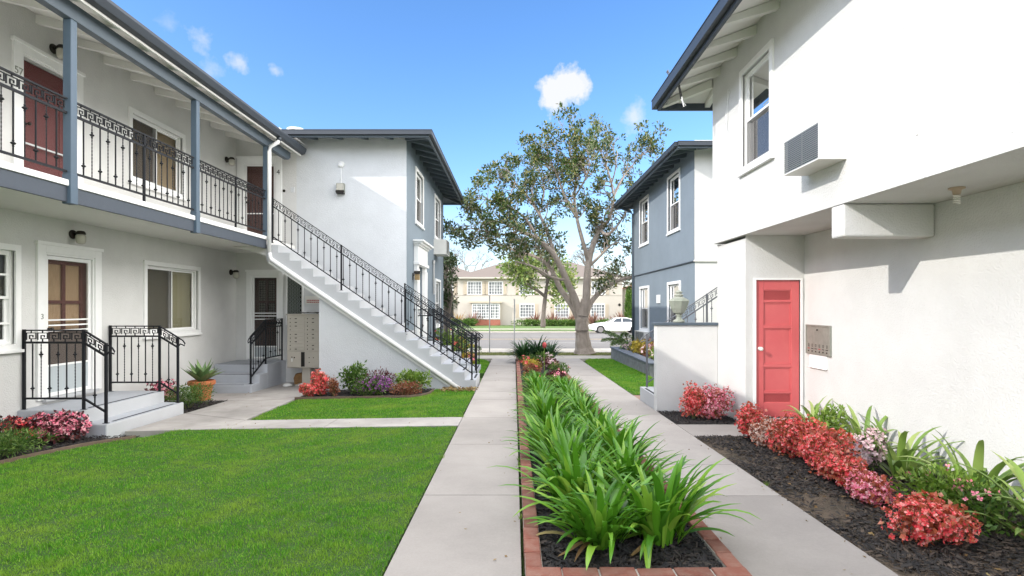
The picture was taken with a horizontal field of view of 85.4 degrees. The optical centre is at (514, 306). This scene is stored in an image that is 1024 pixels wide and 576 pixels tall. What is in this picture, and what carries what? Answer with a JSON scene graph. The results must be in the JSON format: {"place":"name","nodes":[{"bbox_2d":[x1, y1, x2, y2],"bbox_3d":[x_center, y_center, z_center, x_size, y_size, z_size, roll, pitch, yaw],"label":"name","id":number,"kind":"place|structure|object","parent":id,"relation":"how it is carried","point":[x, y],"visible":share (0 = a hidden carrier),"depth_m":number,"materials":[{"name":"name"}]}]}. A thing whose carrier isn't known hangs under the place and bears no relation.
{"place":"outdoors","nodes":[
{"label":"outdoors","id":0,"kind":"place"},
{"bbox_2d":[0,434,141,459],"bbox_3d":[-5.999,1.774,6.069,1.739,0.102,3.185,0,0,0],"label":"bark mulch","id":1,"kind":"object","parent":0,"point":[65,442],"visible":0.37,"depth_m":7.20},
{"bbox_2d":[0,414,39,443],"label":"begonia","id":2,"kind":"object","parent":1,"relation":"on","point":[20,423],"visible":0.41,"depth_m":7.16,"materials":[{"name":"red plant"}]},
{"bbox_2d":[0,426,59,459],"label":"shrub","id":3,"kind":"object","parent":1,"relation":"on","point":[6,440],"visible":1,"depth_m":6.58,"materials":[{"name":"green plant"}]},
{"bbox_2d":[25,408,91,444],"bbox_3d":[-5.980,1.582,7.298,0.658,0.469,0.545,0,0,0],"label":"begonia","id":4,"kind":"object","parent":1,"relation":"on","point":[62,424],"visible":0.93,"depth_m":7.25,"materials":[{"name":"pink plant"}]},
{"bbox_2d":[0,426,456,575],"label":"front lawn","id":5,"kind":"structure","parent":0,"point":[216,560],"depth_m":4.77,"materials":[{"name":"green plant"}]},
{"bbox_2d":[0,435,135,463],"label":"bed edging","id":6,"kind":"object","parent":5,"relation":"on","point":[13,459],"visible":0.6,"depth_m":6.88,"materials":[{"name":"brown brick"}]},
{"bbox_2d":[168,382,302,419],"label":"back path","id":7,"kind":"structure","parent":0,"point":[244,406],"depth_m":10.53,"materials":[{"name":"concrete"}]},
{"bbox_2d":[181,358,223,400],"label":"potted agave","id":8,"kind":"object","parent":7,"relation":"on","point":[198,373],"visible":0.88,"depth_m":10.82,"materials":[{"name":"plant"}]},
{"bbox_2d":[210,360,285,392],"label":"back steps","id":9,"kind":"structure","parent":7,"relation":"on","point":[234,377],"depth_m":12.65,"materials":[{"name":"grey paint"}]},
{"bbox_2d":[248,318,282,383],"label":"railing","id":10,"kind":"object","parent":9,"relation":"on","point":[253,336],"visible":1,"depth_m":12.67,"materials":[{"name":"black metal"}]},
{"bbox_2d":[286,314,318,385],"bbox_3d":[-4.885,1.012,13.103,0.870,1.685,0.635,0,0,0],"label":"mailbox cluster","id":11,"kind":"object","parent":7,"relation":"on","point":[303,341],"visible":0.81,"depth_m":12.93,"materials":[{"name":"beige metal"}]},
{"bbox_2d":[125,413,461,436],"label":"cross path","id":12,"kind":"structure","parent":0,"point":[190,421],"depth_m":8.33,"materials":[{"name":"concrete"}]},
{"bbox_2d":[251,388,474,419],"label":"lawn","id":13,"kind":"structure","parent":0,"point":[283,416],"depth_m":9.64,"materials":[{"name":"green plant"}]},
{"bbox_2d":[111,0,717,286],"label":"sky","id":14,"kind":"structure","parent":0,"point":[478,74],"materials":[{"name":"blue"}]},
{"bbox_2d":[451,325,591,330],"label":"lawn","id":15,"kind":"structure","parent":0,"point":[517,328],"depth_m":58.70,"materials":[{"name":"green plant"}]},
{"bbox_2d":[495,246,579,327],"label":"young street tree","id":16,"kind":"object","parent":15,"relation":"on","point":[521,270],"visible":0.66,"depth_m":54.21,"materials":[{"name":"green plant"}]},
{"bbox_2d":[480,361,584,575],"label":"ground","id":17,"kind":"structure","parent":0,"point":[521,540],"depth_m":5.03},
{"bbox_2d":[17,391,183,437],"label":"porch steps","id":18,"kind":"structure","parent":17,"relation":"on","point":[128,410],"depth_m":8.32,"materials":[{"name":"paint"}]},
{"bbox_2d":[21,329,114,423],"bbox_3d":[-6.203,0.971,7.720,1.303,1.309,0.050,0,0,0],"label":"railing","id":19,"kind":"object","parent":18,"relation":"on","point":[84,335],"visible":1,"depth_m":7.71,"materials":[{"name":"black metal"}]},
{"bbox_2d":[108,325,185,402],"bbox_3d":[-6.203,0.971,9.370,1.303,1.309,0.050,0,0,0],"label":"railing","id":20,"kind":"object","parent":18,"relation":"on","point":[160,337],"visible":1,"depth_m":9.36,"materials":[{"name":"black metal"}]},
{"bbox_2d":[0,0,306,432],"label":"apartment building","id":21,"kind":"structure","parent":17,"relation":"on","point":[135,259],"depth_m":9.00,"materials":[{"name":"white paint"}]},
{"bbox_2d":[0,243,23,353],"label":"window","id":22,"kind":"structure","parent":21,"relation":"in","point":[5,255],"depth_m":7.57,"materials":[{"name":"white paint"}]},
{"bbox_2d":[0,66,67,171],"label":"railing","id":23,"kind":"object","parent":21,"relation":"attached to","point":[25,108],"visible":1,"depth_m":6.17,"materials":[{"name":"black metal"}]},
{"bbox_2d":[10,35,85,183],"bbox_3d":[-6.880,-2.605,8.170,0.200,2.170,1.260,0,0,0],"label":"door","id":24,"kind":"structure","parent":21,"relation":"in","point":[30,62],"depth_m":8.10,"materials":[{"name":"red paint"}]},
{"bbox_2d":[34,240,103,401],"bbox_3d":[-6.880,0.215,8.555,0.200,2.330,1.270,0,0,0],"label":"door","id":25,"kind":"structure","parent":21,"relation":"in","point":[68,277],"depth_m":8.58,"materials":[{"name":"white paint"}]},
{"bbox_2d":[77,102,193,209],"bbox_3d":[-5.380,-2.017,8.045,0.056,0.994,2.510,0,0,0],"label":"railing","id":26,"kind":"object","parent":21,"relation":"on","point":[144,146],"visible":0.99,"depth_m":7.83,"materials":[{"name":"black metal"}]},
{"bbox_2d":[127,106,186,200],"bbox_3d":[-6.898,-2.875,10.680,0.205,1.370,1.720,0,0,0],"label":"window","id":27,"kind":"structure","parent":21,"relation":"in","point":[135,122],"depth_m":10.66,"materials":[{"name":"white paint"}]},
{"bbox_2d":[142,260,202,339],"bbox_3d":[-6.898,-0.125,11.160,0.205,1.470,1.880,0,0,0],"label":"window","id":28,"kind":"structure","parent":21,"relation":"in","point":[169,294],"depth_m":11.16,"materials":[{"name":"white paint"}]},
{"bbox_2d":[200,160,265,231],"bbox_3d":[-5.380,-2.017,10.695,0.056,0.994,2.550,0,0,0],"label":"railing","id":29,"kind":"object","parent":21,"relation":"on","point":[235,185],"visible":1,"depth_m":10.55,"materials":[{"name":"black metal"}]},
{"bbox_2d":[184,402,221,412],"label":"pot bed soil","id":30,"kind":"structure","parent":17,"relation":"on","point":[207,405],"depth_m":10.38,"materials":[{"name":"black soil"}]},
{"bbox_2d":[162,379,216,409],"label":"shrub","id":31,"kind":"object","parent":30,"relation":"on","point":[192,396],"visible":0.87,"depth_m":9.91,"materials":[{"name":"green plant"}]},
{"bbox_2d":[236,127,464,381],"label":"apartment house","id":32,"kind":"structure","parent":17,"relation":"on","point":[383,214],"depth_m":13.70,"materials":[{"name":"white paint"}]},
{"bbox_2d":[236,156,281,240],"bbox_3d":[-6.280,-2.615,13.730,1.140,2.190,0.200,0,0,0],"label":"door","id":33,"kind":"structure","parent":32,"relation":"in","point":[249,168],"depth_m":13.68,"materials":[{"name":"white paint"}]},
{"bbox_2d":[245,270,282,359],"bbox_3d":[-6.150,0.210,13.730,0.940,2.240,0.200,0,0,0],"label":"door","id":34,"kind":"structure","parent":32,"relation":"in","point":[264,288],"depth_m":13.73,"materials":[{"name":"white paint"}]},
{"bbox_2d":[415,166,424,229],"bbox_3d":[-2.708,-3.005,15.550,0.205,1.550,1.340,0,0,0],"label":"window","id":35,"kind":"structure","parent":32,"relation":"in","point":[417,201],"depth_m":15.68,"materials":[{"name":"white paint"}]},
{"bbox_2d":[413,239,433,336],"bbox_3d":[-2.580,-0.310,15.500,0.400,2.920,1.820,0,0,0],"label":"door","id":36,"kind":"structure","parent":32,"relation":"in","point":[421,247],"depth_m":15.21,"materials":[{"name":"white paint"}]},
{"bbox_2d":[434,193,440,238],"bbox_3d":[-2.708,-3.025,19.200,0.205,1.510,1.440,0,0,0],"label":"window","id":37,"kind":"structure","parent":32,"relation":"in","point":[437,225],"depth_m":19.43,"materials":[{"name":"white paint"}]},
{"bbox_2d":[434,239,449,256],"bbox_3d":[-2.460,-1.985,18.800,0.440,0.490,0.900,0,0,0],"label":"air conditioner","id":38,"kind":"object","parent":32,"relation":"attached to","point":[441,247],"visible":1,"depth_m":18.35,"materials":[{"name":"beige metal"}]},
{"bbox_2d":[234,239,479,391],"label":"staircase","id":39,"kind":"structure","parent":17,"relation":"on","point":[353,327],"depth_m":12.09,"materials":[{"name":"paint"}]},
{"bbox_2d":[271,197,478,379],"bbox_3d":[-3.045,-0.394,12.100,4.539,3.982,0.050,0,0,0],"label":"railing","id":40,"kind":"object","parent":39,"relation":"on","point":[356,288],"visible":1,"depth_m":12.09,"materials":[{"name":"black metal"}]},
{"bbox_2d":[404,283,481,372],"bbox_3d":[-1.715,0.525,13.300,1.879,2.173,0.050,0,0,0],"label":"railing","id":41,"kind":"object","parent":39,"relation":"on","point":[431,304],"visible":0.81,"depth_m":13.29,"materials":[{"name":"black metal"}]},
{"bbox_2d":[302,388,434,397],"bbox_3d":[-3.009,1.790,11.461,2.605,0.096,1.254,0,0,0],"label":"bark mulch","id":42,"kind":"object","parent":17,"relation":"on","point":[347,392],"visible":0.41,"depth_m":11.32,"materials":[{"name":"brown soil"}]},
{"bbox_2d":[310,368,329,395],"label":"begonia","id":43,"kind":"object","parent":42,"relation":"on","point":[319,380],"visible":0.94,"depth_m":11.13,"materials":[{"name":"red plant"}]},
{"bbox_2d":[335,360,368,392],"bbox_3d":[-3.313,1.464,11.455,0.671,0.744,0.630,0,0,0],"label":"camellia","id":44,"kind":"object","parent":42,"relation":"on","point":[356,372],"visible":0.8,"depth_m":11.37,"materials":[{"name":"green plant"}]},
{"bbox_2d":[295,389,433,399],"bbox_3d":[-2.878,1.796,10.959,2.748,0.119,0.739,0,0,-19],"label":"bed edging","id":45,"kind":"object","parent":42,"relation":"on","point":[369,397],"visible":0.59,"depth_m":10.84,"materials":[{"name":"brown brick"}]},
{"bbox_2d":[350,378,386,395],"bbox_3d":[-2.916,1.611,11.008,0.744,0.406,0.393,0,0,18],"label":"purple aster","id":46,"kind":"object","parent":42,"relation":"on","point":[366,386],"visible":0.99,"depth_m":10.99,"materials":[{"name":"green plant"}]},
{"bbox_2d":[366,372,393,395],"bbox_3d":[-2.771,1.571,11.249,0.660,0.484,0.601,0,0,0],"label":"purple aster","id":47,"kind":"object","parent":42,"relation":"on","point":[388,381],"visible":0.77,"depth_m":11.16,"materials":[{"name":"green plant"}]},
{"bbox_2d":[389,380,422,395],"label":"copper plant","id":48,"kind":"object","parent":42,"relation":"on","point":[407,390],"visible":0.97,"depth_m":11.09,"materials":[{"name":"brown plant"}]},
{"bbox_2d":[392,368,432,391],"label":"lime shrub","id":49,"kind":"object","parent":42,"relation":"on","point":[413,375],"visible":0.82,"depth_m":11.46,"materials":[{"name":"green plant"}]},
{"bbox_2d":[443,249,459,341],"bbox_3d":[-3.293,-0.328,25.077,1.783,4.742,2.354,0,0,0],"label":"side tree","id":50,"kind":"object","parent":17,"relation":"on","point":[449,279],"visible":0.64,"depth_m":24.77,"materials":[{"name":"green plant"}]},
{"bbox_2d":[384,359,520,575],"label":"walk","id":51,"kind":"structure","parent":17,"relation":"on","point":[438,539],"depth_m":4.72,"materials":[{"name":"concrete"}]},
{"bbox_2d":[427,341,480,372],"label":"front steps","id":52,"kind":"structure","parent":17,"relation":"on","point":[462,362],"depth_m":15.31,"materials":[{"name":"grey paint"}]},
{"bbox_2d":[418,309,479,370],"bbox_3d":[-1.768,0.893,14.760,1.732,1.674,0.050,0,0,0],"label":"railing","id":53,"kind":"object","parent":52,"relation":"on","point":[447,333],"visible":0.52,"depth_m":14.75,"materials":[{"name":"black metal"}]},
{"bbox_2d":[443,263,621,324],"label":"cream house","id":54,"kind":"structure","parent":17,"relation":"on","point":[474,290],"depth_m":68.00,"materials":[{"name":"paint"}]},
{"bbox_2d":[610,347,653,377],"bbox_3d":[4.207,1.837,17.505,1.355,0.725,5.870,0,0,0],"label":"stone planter","id":55,"kind":"object","parent":17,"relation":"on","point":[635,361],"visible":0.36,"depth_m":16.75,"materials":[{"name":"stone"}]},
{"bbox_2d":[516,358,751,575],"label":"brick planter","id":56,"kind":"object","parent":17,"relation":"on","point":[732,565],"visible":0.42,"depth_m":3.50,"materials":[{"name":"red brick"}]},
{"bbox_2d":[520,360,722,568],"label":"bark mulch","id":57,"kind":"object","parent":56,"relation":"in","point":[603,560],"visible":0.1,"depth_m":3.60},
{"bbox_2d":[510,388,581,427],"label":"strap leaf plant","id":58,"kind":"object","parent":57,"relation":"on","point":[547,403],"visible":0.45,"depth_m":7.47,"materials":[{"name":"green plant"}]},
{"bbox_2d":[500,401,599,458],"bbox_3d":[0.416,1.346,6.008,1.182,0.563,1.122,-3,-2,6],"label":"strap leaf plant","id":59,"kind":"object","parent":57,"relation":"on","point":[532,425],"visible":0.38,"depth_m":5.94,"materials":[{"name":"green plant"}]},
{"bbox_2d":[504,418,630,475],"bbox_3d":[0.567,1.336,5.149,1.102,0.565,1.151,-2,5,-43],"label":"strap leaf plant","id":60,"kind":"object","parent":57,"relation":"on","point":[579,439],"visible":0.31,"depth_m":5.28,"materials":[{"name":"green plant"}]},
{"bbox_2d":[487,421,666,521],"bbox_3d":[0.467,1.305,4.482,1.370,0.616,1.264,0,0,-43],"label":"strap leaf plant","id":61,"kind":"object","parent":57,"relation":"on","point":[576,473],"visible":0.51,"depth_m":4.44,"materials":[{"name":"green plant"}]},
{"bbox_2d":[556,390,609,422],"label":"strap leaf plant","id":62,"kind":"object","parent":57,"relation":"on","point":[581,403],"visible":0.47,"depth_m":7.78,"materials":[{"name":"green plant"}]},
{"bbox_2d":[517,461,683,569],"bbox_3d":[0.579,1.345,3.798,1.184,0.506,1.068,0,0,-37],"label":"strap leaf plant","id":63,"kind":"object","parent":57,"relation":"on","point":[596,528],"visible":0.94,"depth_m":3.68,"materials":[{"name":"green plant"}]},
{"bbox_2d":[564,408,644,453],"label":"strap leaf plant","id":64,"kind":"object","parent":57,"relation":"on","point":[618,425],"visible":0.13,"depth_m":6.24,"materials":[{"name":"green plant"}]},
{"bbox_2d":[575,412,671,466],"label":"strap leaf plant","id":65,"kind":"object","parent":57,"relation":"on","point":[609,434],"visible":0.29,"depth_m":5.41,"materials":[{"name":"green plant"}]},
{"bbox_2d":[560,428,693,497],"bbox_3d":[1.004,1.345,4.712,1.182,0.539,1.157,0,0,-36],"label":"strap leaf plant","id":66,"kind":"object","parent":57,"relation":"on","point":[626,450],"visible":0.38,"depth_m":4.63,"materials":[{"name":"green plant"}]},
{"bbox_2d":[568,453,758,567],"bbox_3d":[0.962,1.315,3.813,1.229,0.565,1.196,-2,0,7],"label":"strap leaf plant","id":67,"kind":"object","parent":57,"relation":"on","point":[658,527],"visible":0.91,"depth_m":3.73,"materials":[{"name":"green plant"}]},
{"bbox_2d":[640,387,653,408],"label":"side staircase","id":68,"kind":"structure","parent":17,"relation":"on","point":[647,395],"depth_m":9.93,"materials":[{"name":"paint"}]},
{"bbox_2d":[640,287,716,386],"bbox_3d":[3.627,0.214,10.360,2.546,2.651,0.050,0,0,0],"label":"railing","id":69,"kind":"object","parent":68,"relation":"on","point":[687,316],"visible":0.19,"depth_m":10.35,"materials":[{"name":"grey metal"}]},
{"bbox_2d":[613,140,723,341],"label":"blue building","id":70,"kind":"structure","parent":17,"relation":"on","point":[667,196],"depth_m":16.91,"materials":[{"name":"paint"}]},
{"bbox_2d":[638,194,648,247],"bbox_3d":[4.930,-3.175,20.775,0.220,1.810,1.490,0,0,0],"label":"window","id":71,"kind":"structure","parent":70,"relation":"in","point":[645,205],"depth_m":20.94,"materials":[{"name":"white paint"}]},
{"bbox_2d":[639,285,648,331],"bbox_3d":[4.930,0.085,20.775,0.220,1.710,1.490,0,0,0],"label":"window","id":72,"kind":"structure","parent":70,"relation":"in","point":[645,292],"depth_m":20.99,"materials":[{"name":"white paint"}]},
{"bbox_2d":[666,167,680,235],"bbox_3d":[4.930,-3.160,16.925,0.220,1.840,1.390,0,0,0],"label":"window","id":73,"kind":"structure","parent":70,"relation":"in","point":[675,181],"depth_m":17.06,"materials":[{"name":"white paint"}]},
{"bbox_2d":[652,322,717,412],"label":"wall","id":74,"kind":"structure","parent":17,"relation":"on","point":[684,352],"depth_m":9.20,"materials":[{"name":"white paint"}]},
{"bbox_2d":[669,290,688,322],"bbox_3d":[2.755,-0.009,9.275,0.323,0.545,0.323,0,0,-22],"label":"stone urn","id":75,"kind":"object","parent":74,"relation":"on","point":[678,303],"visible":1,"depth_m":9.19,"materials":[{"name":"white stone"}]},
{"bbox_2d":[656,410,736,424],"bbox_3d":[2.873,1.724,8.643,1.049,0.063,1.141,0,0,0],"label":"bark mulch","id":76,"kind":"object","parent":17,"relation":"on","point":[679,418],"visible":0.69,"depth_m":8.43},
{"bbox_2d":[678,380,708,418],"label":"begonia","id":77,"kind":"object","parent":76,"relation":"on","point":[693,400],"visible":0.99,"depth_m":8.50,"materials":[{"name":"red plant"}]},
{"bbox_2d":[700,383,735,419],"bbox_3d":[3.094,1.461,8.491,0.559,0.575,0.522,0,0,0],"label":"begonia","id":78,"kind":"object","parent":76,"relation":"on","point":[715,410],"visible":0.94,"depth_m":8.42,"materials":[{"name":"pink plant"}]},
{"bbox_2d":[677,424,748,437],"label":"concrete walkway","id":79,"kind":"structure","parent":17,"relation":"on","point":[695,430],"depth_m":7.74,"materials":[{"name":"concrete"}]},
{"bbox_2d":[556,359,898,575],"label":"walk","id":80,"kind":"structure","parent":17,"relation":"on","point":[778,538],"depth_m":4.44,"materials":[{"name":"concrete"}]},
{"bbox_2d":[651,0,1023,500],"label":"white building","id":81,"kind":"structure","parent":17,"relation":"on","point":[889,262],"depth_m":5.72,"materials":[{"name":"paint"}]},
{"bbox_2d":[737,38,774,177],"bbox_3d":[3.358,-2.655,7.580,0.205,1.530,1.080,0,0,0],"label":"window","id":82,"kind":"structure","parent":81,"relation":"in","point":[760,80],"depth_m":7.61,"materials":[{"name":"white paint"}]},
{"bbox_2d":[753,278,802,416],"bbox_3d":[3.853,0.605,8.091,0.715,2.050,0.118,0,0,0],"label":"door","id":83,"kind":"structure","parent":81,"relation":"in","point":[777,335],"depth_m":8.11,"materials":[{"name":"red paint"}]},
{"bbox_2d":[783,121,846,175],"bbox_3d":[3.180,-1.660,5.880,0.300,0.380,0.720,0,0,0],"label":"air conditioner","id":84,"kind":"object","parent":81,"relation":"attached to","point":[817,146],"visible":1,"depth_m":5.66,"materials":[{"name":"beige metal"}]},
{"bbox_2d":[806,324,831,356],"bbox_3d":[4.224,0.463,7.710,0.031,0.415,0.620,0,0,0],"label":"entry panel","id":85,"kind":"object","parent":81,"relation":"attached to","point":[818,339],"visible":1,"depth_m":7.66,"materials":[{"name":"metal"}]},
{"bbox_2d":[451,332,631,348],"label":"road","id":86,"kind":"structure","parent":0,"point":[503,340],"depth_m":37.73,"materials":[{"name":"grey asphalt"}]},
{"bbox_2d":[588,317,631,332],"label":"parked car","id":87,"kind":"object","parent":86,"relation":"on","point":[619,324],"visible":0.64,"depth_m":50.11,"materials":[{"name":"white paint"}]},
{"bbox_2d":[477,355,611,360],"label":"street pavement","id":88,"kind":"structure","parent":0,"point":[491,357],"depth_m":20.71,"materials":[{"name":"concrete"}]},
{"bbox_2d":[585,358,653,394],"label":"lawn grass","id":89,"kind":"structure","parent":0,"point":[613,363],"depth_m":14.91,"materials":[{"name":"green plant"}]},
{"bbox_2d":[696,434,1023,575],"bbox_3d":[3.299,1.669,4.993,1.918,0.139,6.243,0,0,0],"label":"bark mulch","id":90,"kind":"object","parent":0,"point":[909,563],"visible":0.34,"depth_m":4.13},
{"bbox_2d":[734,401,766,437],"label":"begonia","id":91,"kind":"object","parent":90,"relation":"on","point":[747,415],"visible":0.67,"depth_m":7.07,"materials":[{"name":"red plant"}]},
{"bbox_2d":[747,415,788,445],"bbox_3d":[3.122,1.521,6.812,0.476,0.404,0.512,0,0,0],"label":"begonia","id":92,"kind":"object","parent":90,"relation":"on","point":[758,435],"visible":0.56,"depth_m":6.75,"materials":[{"name":"pink plant"}]},
{"bbox_2d":[764,410,827,459],"bbox_3d":[3.245,1.461,6.265,0.712,0.522,0.693,0,0,0],"label":"begonia","id":93,"kind":"object","parent":90,"relation":"on","point":[788,430],"visible":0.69,"depth_m":6.26,"materials":[{"name":"red plant"}]},
{"bbox_2d":[792,426,862,475],"bbox_3d":[3.232,1.466,5.668,0.660,0.493,0.791,0,0,0],"label":"begonia","id":94,"kind":"object","parent":90,"relation":"on","point":[810,447],"visible":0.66,"depth_m":5.64,"materials":[{"name":"red plant"}]},
{"bbox_2d":[810,403,851,440],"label":"lime shrub","id":95,"kind":"object","parent":90,"relation":"on","point":[823,415],"visible":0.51,"depth_m":6.75,"materials":[{"name":"green plant"}]},
{"bbox_2d":[814,446,868,486],"bbox_3d":[3.122,1.516,5.219,0.499,0.369,0.612,0,0,0],"label":"begonia","id":96,"kind":"object","parent":90,"relation":"on","point":[839,470],"visible":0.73,"depth_m":5.20,"materials":[{"name":"red plant"}]},
{"bbox_2d":[826,400,897,448],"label":"strap leaf plant","id":97,"kind":"object","parent":90,"relation":"on","point":[854,422],"visible":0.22,"depth_m":6.28,"materials":[{"name":"green plant"}]},
{"bbox_2d":[840,424,889,470],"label":"pink bush","id":98,"kind":"object","parent":90,"relation":"on","point":[871,450],"visible":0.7,"depth_m":5.57,"materials":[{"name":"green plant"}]},
{"bbox_2d":[836,466,897,506],"bbox_3d":[3.036,1.553,4.772,0.390,0.281,0.538,0,0,0],"label":"begonia","id":99,"kind":"object","parent":90,"relation":"on","point":[870,488],"visible":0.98,"depth_m":4.66,"materials":[{"name":"pink plant"}]},
{"bbox_2d":[850,414,961,481],"bbox_3d":[3.879,1.375,5.397,1.029,0.599,1.176,-2,-2,6],"label":"strap leaf plant","id":100,"kind":"object","parent":90,"relation":"on","point":[904,448],"visible":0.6,"depth_m":5.39,"materials":[{"name":"green plant"}]},
{"bbox_2d":[878,489,983,546],"bbox_3d":[2.941,1.488,3.924,0.640,0.386,0.532,0,0,0],"label":"begonia","id":101,"kind":"object","parent":90,"relation":"on","point":[937,519],"visible":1,"depth_m":3.81,"materials":[{"name":"red plant"}]},
{"bbox_2d":[886,459,1002,521],"bbox_3d":[3.455,1.459,4.446,0.603,0.465,0.794,0,0,-40],"label":"azalea","id":102,"kind":"object","parent":90,"relation":"on","point":[956,480],"visible":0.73,"depth_m":4.41,"materials":[{"name":"green plant"}]},
{"bbox_2d":[896,427,1023,505],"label":"strap leaf plant","id":103,"kind":"object","parent":90,"relation":"on","point":[978,461],"visible":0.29,"depth_m":4.58,"materials":[{"name":"green plant"}]},
{"bbox_2d":[939,472,1023,537],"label":"azalea","id":104,"kind":"object","parent":90,"relation":"on","point":[987,509],"visible":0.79,"depth_m":4.06,"materials":[{"name":"green plant"}]},
{"bbox_2d":[948,451,1023,539],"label":"strap leaf plant","id":105,"kind":"object","parent":90,"relation":"on","point":[1016,469],"visible":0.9,"depth_m":3.97,"materials":[{"name":"green plant"}]},
{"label":"verge","id":106,"kind":"structure","parent":0,"visible":0},
{"bbox_2d":[443,102,671,354],"bbox_3d":[1.932,-3.063,22.614,9.837,10.158,6.012,0,0,0],"label":"street tree","id":107,"kind":"object","parent":106,"relation":"on","point":[573,166],"visible":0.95,"depth_m":22.30,"materials":[{"name":"green plant"}]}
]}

